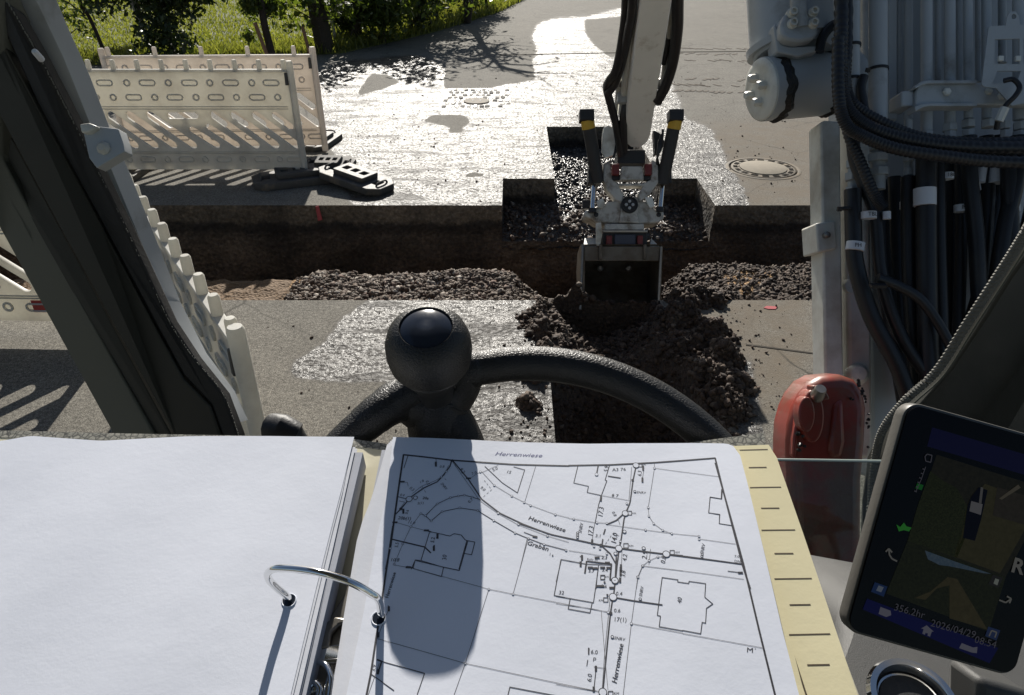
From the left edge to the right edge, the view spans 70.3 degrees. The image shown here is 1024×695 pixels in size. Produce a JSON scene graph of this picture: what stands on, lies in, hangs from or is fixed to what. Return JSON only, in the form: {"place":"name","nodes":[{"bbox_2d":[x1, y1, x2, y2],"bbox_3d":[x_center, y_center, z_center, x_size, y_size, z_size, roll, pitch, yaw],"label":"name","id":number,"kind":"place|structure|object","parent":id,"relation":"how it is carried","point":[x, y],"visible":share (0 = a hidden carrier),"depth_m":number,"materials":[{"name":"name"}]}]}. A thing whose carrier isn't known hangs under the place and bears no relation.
{"place":"outdoors","nodes":[
{"label":"outdoors","id":0,"kind":"place"},
{"bbox_2d":[57,0,520,65],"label":"lawn","id":1,"kind":"structure","parent":0,"point":[238,16],"depth_m":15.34,"materials":[{"name":"plant"}]},
{"bbox_2d":[59,0,98,39],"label":"shrub","id":2,"kind":"object","parent":1,"relation":"on","point":[74,15],"visible":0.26,"depth_m":12.11,"materials":[{"name":"green plant"}]},
{"bbox_2d":[57,0,104,49],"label":"young tree","id":3,"kind":"object","parent":1,"relation":"on","point":[97,35],"visible":0.67,"depth_m":11.88,"materials":[{"name":"brown plant"}]},
{"bbox_2d":[130,0,151,54],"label":"fence pole","id":4,"kind":"object","parent":1,"relation":"on","point":[133,4],"depth_m":11.67,"materials":[{"name":"brown wood"}]},
{"bbox_2d":[70,0,227,54],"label":"evergreen shrub","id":5,"kind":"object","parent":1,"relation":"on","point":[163,35],"visible":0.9,"depth_m":11.47,"materials":[{"name":"green plant"}]},
{"bbox_2d":[236,0,297,53],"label":"leafy tree","id":6,"kind":"object","parent":1,"relation":"on","point":[265,10],"visible":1,"depth_m":11.69,"materials":[{"name":"green plant"}]},
{"bbox_2d":[307,0,334,52],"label":"thick tree","id":7,"kind":"object","parent":1,"relation":"on","point":[322,33],"visible":0.82,"depth_m":12.48,"materials":[{"name":"brown plant"}]},
{"bbox_2d":[328,4,335,36],"bbox_3d":[-3.402,-6.889,12.727,0.357,3.006,0.058,-10,33,-17],"label":"fence pole","id":8,"kind":"object","parent":1,"relation":"on","point":[334,32],"depth_m":13.36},
{"bbox_2d":[327,1,376,34],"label":"verge bush","id":9,"kind":"object","parent":1,"relation":"on","point":[342,23],"visible":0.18,"depth_m":13.78,"materials":[{"name":"green plant"}]},
{"bbox_2d":[272,0,435,42],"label":"road tree","id":10,"kind":"object","parent":1,"relation":"on","point":[346,6],"visible":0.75,"depth_m":12.44,"materials":[{"name":"green plant"}]},
{"bbox_2d":[335,0,421,42],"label":"verge bush","id":11,"kind":"object","parent":1,"relation":"on","point":[382,18],"visible":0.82,"depth_m":13.11,"materials":[{"name":"green plant"}]},
{"bbox_2d":[395,0,439,30],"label":"verge bush","id":12,"kind":"object","parent":1,"relation":"on","point":[425,18],"visible":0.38,"depth_m":14.55,"materials":[{"name":"green plant"}]},
{"bbox_2d":[373,0,491,27],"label":"road tree","id":13,"kind":"object","parent":1,"relation":"on","point":[439,8],"visible":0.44,"depth_m":13.98,"materials":[{"name":"green plant"}]},
{"bbox_2d":[425,0,459,20],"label":"verge bush","id":14,"kind":"object","parent":1,"relation":"on","point":[442,9],"visible":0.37,"depth_m":15.51,"materials":[{"name":"green plant"}]},
{"bbox_2d":[464,0,473,22],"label":"road tree","id":15,"kind":"object","parent":1,"relation":"on","point":[468,18],"visible":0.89,"depth_m":16.00,"materials":[{"name":"brown plant"}]},
{"bbox_2d":[456,0,487,10],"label":"verge bush","id":16,"kind":"object","parent":1,"relation":"on","point":[463,4],"visible":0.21,"depth_m":17.07,"materials":[{"name":"green plant"}]},
{"bbox_2d":[475,0,507,6],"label":"verge bush","id":17,"kind":"object","parent":1,"relation":"on","point":[492,2],"visible":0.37,"depth_m":18.07,"materials":[{"name":"green plant"}]},
{"bbox_2d":[0,205,810,398],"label":"trench wall","id":18,"kind":"structure","parent":0,"point":[253,242],"depth_m":6.35,"materials":[{"name":"brown soil"}]},
{"bbox_2d":[315,206,322,220],"bbox_3d":[-1.650,-1.147,6.215,0.043,0.136,0.006,0,31,0],"label":"paint mark","id":19,"kind":"object","parent":18,"relation":"attached to","point":[319,216],"visible":1,"depth_m":6.21,"materials":[{"name":"red paint"}]},
{"bbox_2d":[283,268,540,299],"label":"gravel","id":20,"kind":"structure","parent":0,"point":[326,285],"depth_m":5.04,"materials":[{"name":"grey gravel"}]},
{"bbox_2d":[13,264,811,301],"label":"trench floor","id":21,"kind":"structure","parent":0,"point":[266,289],"depth_m":5.07,"materials":[{"name":"soil"}]},
{"bbox_2d":[0,0,827,450],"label":"road","id":22,"kind":"structure","parent":0,"point":[372,90],"depth_m":6.96,"materials":[{"name":"grey asphalt"}]},
{"bbox_2d":[0,228,51,320],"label":"site barrier","id":23,"kind":"object","parent":22,"relation":"on","point":[18,302],"visible":0.16,"depth_m":4.16,"materials":[{"name":"plastic"}]},
{"bbox_2d":[128,169,151,181],"bbox_3d":[-3.638,-1.640,6.811,0.304,0.096,0.640,0,31,0],"label":"barrier foot","id":24,"kind":"object","parent":22,"relation":"on","point":[136,174],"visible":0.09,"depth_m":6.80},
{"bbox_2d":[84,59,307,168],"bbox_3d":[-2.920,-2.035,6.498,2.060,1.015,0.066,0,31,0],"label":"site barrier","id":25,"kind":"object","parent":24,"relation":"on","point":[161,92],"visible":0.84,"depth_m":6.43,"materials":[{"name":"plastic"}]},
{"bbox_2d":[130,174,264,435],"bbox_3d":[-1.446,-0.055,3.300,0.066,1.015,1.999,-19,36,-29],"label":"site barrier","id":26,"kind":"object","parent":22,"relation":"on","point":[222,337],"visible":0.37,"depth_m":2.67,"materials":[{"name":"plastic"}]},
{"bbox_2d":[97,46,328,150],"bbox_3d":[-2.931,-2.452,7.231,2.060,1.015,0.067,-1,31,-2],"label":"site barrier","id":27,"kind":"object","parent":22,"relation":"on","point":[306,73],"visible":0.42,"depth_m":7.20,"materials":[{"name":"plastic"}]},
{"bbox_2d":[253,22,267,53],"bbox_3d":[-4.046,-4.936,11.788,0.188,0.632,0.058,-12,33,-19],"label":"rusty stake","id":28,"kind":"object","parent":22,"relation":"on","point":[260,37],"visible":0.66,"depth_m":11.72,"materials":[{"name":"brown metal"}]},
{"bbox_2d":[251,163,331,190],"bbox_3d":[-1.981,-1.593,6.709,0.800,0.120,0.380,-12,33,-19],"label":"barrier foot","id":29,"kind":"object","parent":22,"relation":"on","point":[279,178],"visible":0.78,"depth_m":6.58},
{"bbox_2d":[307,155,356,169],"bbox_3d":[-1.708,-1.726,6.783,0.496,0.074,0.236,4,43,12],"label":"barrier foot","id":30,"kind":"object","parent":29,"relation":"on","point":[323,160],"visible":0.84,"depth_m":6.76},
{"bbox_2d":[301,26,309,53],"bbox_3d":[-3.453,-5.132,12.230,0.132,0.508,0.056,-23,38,-33],"label":"rusty stake","id":31,"kind":"object","parent":22,"relation":"on","point":[305,37],"visible":0.66,"depth_m":12.17,"materials":[{"name":"brown metal"}]},
{"bbox_2d":[305,130,342,151],"bbox_3d":[-2.053,-2.230,7.793,0.304,0.096,0.640,5,31,9],"label":"barrier foot","id":32,"kind":"object","parent":22,"relation":"on","point":[334,137],"visible":0.39,"depth_m":7.74},
{"bbox_2d":[318,162,393,195],"bbox_3d":[-1.412,-1.549,6.568,0.736,0.110,0.350,23,38,23],"label":"barrier foot","id":33,"kind":"object","parent":22,"relation":"on","point":[359,179],"visible":1,"depth_m":6.48},
{"bbox_2d":[439,88,511,108],"bbox_3d":[-0.495,-3.339,9.764,0.990,0.069,1.267,0,31,0],"label":"sett patch","id":34,"kind":"object","parent":22,"relation":"on","point":[476,98],"visible":0.95,"depth_m":9.67,"materials":[{"name":"stone"}]},
{"bbox_2d":[0,0,1023,694],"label":"excavator","id":35,"kind":"object","parent":22,"relation":"on","point":[898,436],"visible":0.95,"depth_m":1.02,"materials":[{"name":"grey metal"}]},
{"bbox_2d":[0,430,858,694],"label":"ring binder","id":36,"kind":"object","parent":35,"relation":"on","point":[156,564],"visible":1,"depth_m":0.38,"materials":[{"name":"white paper"}]},
{"bbox_2d":[268,303,802,442],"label":"soil crumbs","id":37,"kind":"object","parent":22,"relation":"on","point":[546,386],"visible":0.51,"depth_m":3.82,"materials":[{"name":"soil"}]},
{"bbox_2d":[353,59,795,202],"bbox_3d":[0.913,-3.123,9.361,7.104,0.032,7.286,0,31,0],"label":"road grit","id":38,"kind":"object","parent":22,"relation":"on","point":[563,123],"visible":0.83,"depth_m":7.55,"materials":[{"name":"gravel"}]},
{"bbox_2d":[499,51,745,55],"bbox_3d":[1.979,-5.195,12.817,4.427,0.002,0.157,-3,31,-4],"label":"road seam","id":39,"kind":"object","parent":22,"relation":"on","point":[613,52],"visible":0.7,"depth_m":12.75,"materials":[{"name":"black asphalt"}]},
{"bbox_2d":[671,47,746,92],"bbox_3d":[3.726,-4.457,11.585,2.381,0.003,4.088,6,31,9],"label":"tyre print","id":40,"kind":"object","parent":22,"relation":"on","point":[708,78],"visible":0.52,"depth_m":10.78},
{"bbox_2d":[725,158,800,179],"bbox_3d":[2.441,-1.734,7.074,0.710,0.046,0.710,0,31,0],"label":"manhole cover","id":41,"kind":"object","parent":22,"relation":"on","point":[764,169],"visible":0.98,"depth_m":7.02,"materials":[{"name":"metal"}]},
{"bbox_2d":[764,306,776,308],"bbox_3d":[1.633,-0.252,4.589,0.093,0.003,0.043,0,31,0],"label":"paint mark","id":42,"kind":"object","parent":22,"relation":"on","point":[770,307],"visible":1,"depth_m":4.59,"materials":[{"name":"paint"}]},
{"bbox_2d":[746,344,812,353],"bbox_3d":[1.534,0.008,4.157,0.380,0.002,0.015,8,32,13],"label":"road seam","id":43,"kind":"object","parent":22,"relation":"on","point":[779,348],"visible":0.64,"depth_m":4.16,"materials":[{"name":"black asphalt"}]},
{"bbox_2d":[550,146,653,209],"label":"wet gravel","id":44,"kind":"structure","parent":0,"point":[563,188],"depth_m":7.60,"materials":[{"name":"grey gravel"}]},
{"bbox_2d":[502,241,709,297],"bbox_3d":[0.823,-0.556,6.585,1.815,0.870,0.083,0,31,0],"label":"niche step","id":45,"kind":"object","parent":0,"point":[549,272],"visible":0.27,"depth_m":6.45,"materials":[{"name":"brown soil"}]},
{"bbox_2d":[502,145,710,250],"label":"niche floor","id":46,"kind":"structure","parent":0,"point":[566,229],"depth_m":6.57,"materials":[{"name":"grey gravel"}]},
{"bbox_2d":[502,188,707,246],"bbox_3d":[0.823,-1.212,6.811,1.849,0.242,1.087,0,31,0],"label":"rubble","id":47,"kind":"object","parent":46,"relation":"on","point":[513,216],"visible":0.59,"depth_m":6.61,"materials":[{"name":"gravel"}]},
{"bbox_2d":[502,127,714,240],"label":"niche wall","id":48,"kind":"structure","parent":0,"point":[678,192],"depth_m":6.88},
{"bbox_2d":[514,281,759,443],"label":"ditch soil","id":49,"kind":"structure","parent":0,"point":[630,312],"depth_m":4.19,"materials":[{"name":"brown soil"}]},
{"bbox_2d":[661,261,811,299],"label":"excavated soil","id":50,"kind":"structure","parent":0,"point":[806,293],"depth_m":4.98,"materials":[{"name":"grey gravel"}]}
]}

